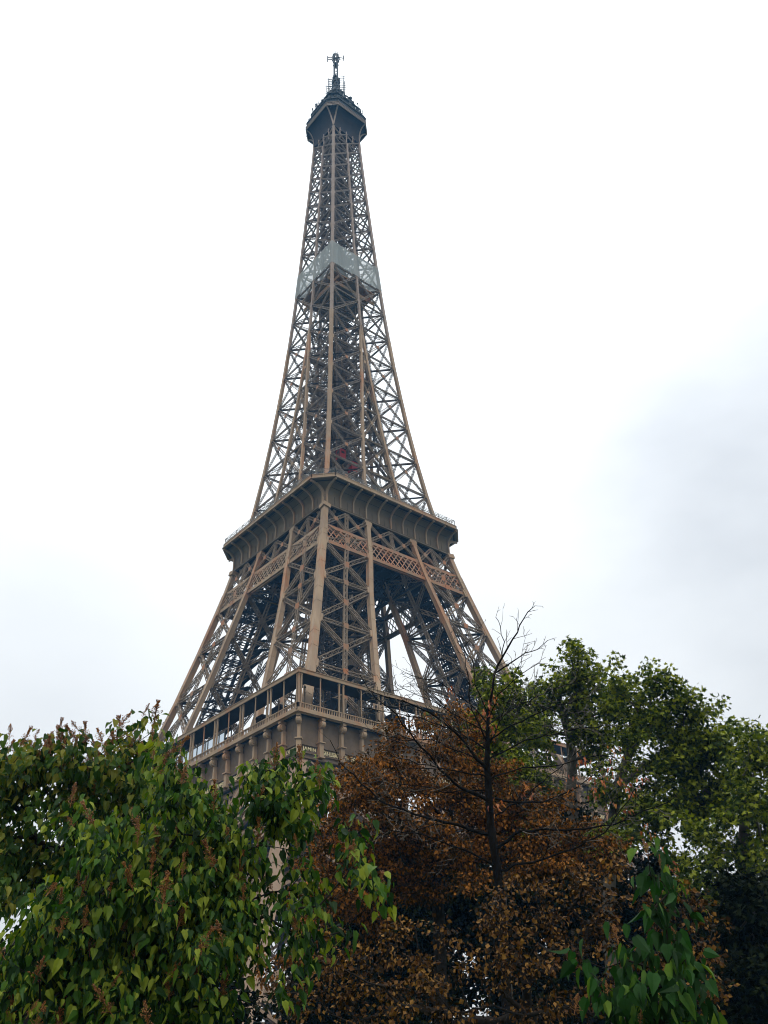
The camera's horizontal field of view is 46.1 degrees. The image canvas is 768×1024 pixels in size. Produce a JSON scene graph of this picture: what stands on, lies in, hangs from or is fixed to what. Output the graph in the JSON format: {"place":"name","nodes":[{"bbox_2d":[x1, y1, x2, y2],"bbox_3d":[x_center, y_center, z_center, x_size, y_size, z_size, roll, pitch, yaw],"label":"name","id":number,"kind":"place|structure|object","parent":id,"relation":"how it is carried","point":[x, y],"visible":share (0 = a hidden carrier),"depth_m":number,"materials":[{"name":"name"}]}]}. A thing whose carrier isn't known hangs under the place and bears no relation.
{"place":"outdoors","nodes":[
{"label":"outdoors","id":0,"kind":"place"},
{"bbox_2d":[0,809,272,1023],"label":"tree","id":1,"kind":"object","parent":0,"point":[256,1013],"visible":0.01,"depth_m":35.34,"materials":[{"name":"green plant"}]},
{"bbox_2d":[268,824,498,1023],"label":"tree","id":2,"kind":"object","parent":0,"point":[459,913],"visible":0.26,"depth_m":40.20,"materials":[{"name":"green plant"}]},
{"bbox_2d":[0,0,767,1021],"label":"sky","id":3,"kind":"structure","parent":0,"point":[568,199],"materials":[{"name":"white"}]},
{"bbox_2d":[471,795,727,1023],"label":"tree","id":4,"kind":"object","parent":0,"point":[628,914],"visible":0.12,"depth_m":39.55,"materials":[{"name":"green plant"}]},
{"label":"ground","id":5,"kind":"structure","parent":0,"visible":0},
{"bbox_2d":[0,699,186,1023],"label":"broadleaf tree","id":6,"kind":"object","parent":5,"relation":"on","point":[91,777],"visible":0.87,"depth_m":15.67,"materials":[{"name":"green plant"}]},
{"bbox_2d":[0,727,396,1023],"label":"broadleaf tree","id":7,"kind":"object","parent":5,"relation":"on","point":[178,933],"visible":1,"depth_m":10.48,"materials":[{"name":"green plant"}]},
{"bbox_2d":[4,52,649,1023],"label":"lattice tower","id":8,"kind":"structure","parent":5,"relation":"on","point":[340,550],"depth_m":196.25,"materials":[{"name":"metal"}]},
{"bbox_2d":[335,447,345,464],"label":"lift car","id":9,"kind":"object","parent":8,"relation":"on","point":[342,454],"visible":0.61,"depth_m":213.67,"materials":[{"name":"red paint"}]},
{"bbox_2d":[347,460,357,475],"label":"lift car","id":10,"kind":"object","parent":8,"relation":"on","point":[352,466],"visible":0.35,"depth_m":215.12,"materials":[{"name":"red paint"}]},
{"bbox_2d":[237,699,634,1023],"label":"autumn tree","id":11,"kind":"object","parent":5,"relation":"on","point":[412,888],"visible":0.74,"depth_m":30.39,"materials":[{"name":"brown plant"}]},
{"bbox_2d":[313,601,679,1014],"bbox_3d":[2.688,8.187,21.025,8.459,12.828,5.022,-7,-34,7],"label":"bare tree","id":12,"kind":"object","parent":5,"relation":"on","point":[490,833],"visible":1,"depth_m":22.66,"materials":[{"name":"black plant"}]},
{"bbox_2d":[267,847,740,1023],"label":"autumn tree","id":13,"kind":"object","parent":5,"relation":"on","point":[525,1011],"visible":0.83,"depth_m":17.33,"materials":[{"name":"brown plant"}]},
{"bbox_2d":[422,663,657,1008],"bbox_3d":[6.446,14.509,35.519,9.379,18.070,5.483,-7,-34,7],"label":"maple tree","id":14,"kind":"object","parent":5,"relation":"on","point":[507,736],"visible":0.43,"depth_m":38.04,"materials":[{"name":"green plant"}]},
{"bbox_2d":[501,635,629,1023],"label":"maple tree","id":15,"kind":"object","parent":5,"relation":"on","point":[575,647],"visible":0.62,"depth_m":42.63,"materials":[{"name":"green plant"}]},
{"bbox_2d":[551,837,727,1023],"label":"young tree","id":16,"kind":"object","parent":5,"relation":"on","point":[636,1003],"visible":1,"depth_m":7.05,"materials":[{"name":"green plant"}]},
{"bbox_2d":[575,650,758,1023],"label":"maple tree","id":17,"kind":"object","parent":5,"relation":"on","point":[686,755],"visible":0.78,"depth_m":38.32,"materials":[{"name":"green plant"}]},
{"bbox_2d":[647,715,767,911],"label":"maple tree","id":18,"kind":"object","parent":5,"relation":"on","point":[751,805],"visible":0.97,"depth_m":33.31,"materials":[{"name":"green plant"}]},
{"bbox_2d":[697,863,767,1023],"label":"dark tree","id":19,"kind":"object","parent":5,"relation":"on","point":[745,910],"visible":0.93,"depth_m":25.00,"materials":[{"name":"green plant"}]}
]}

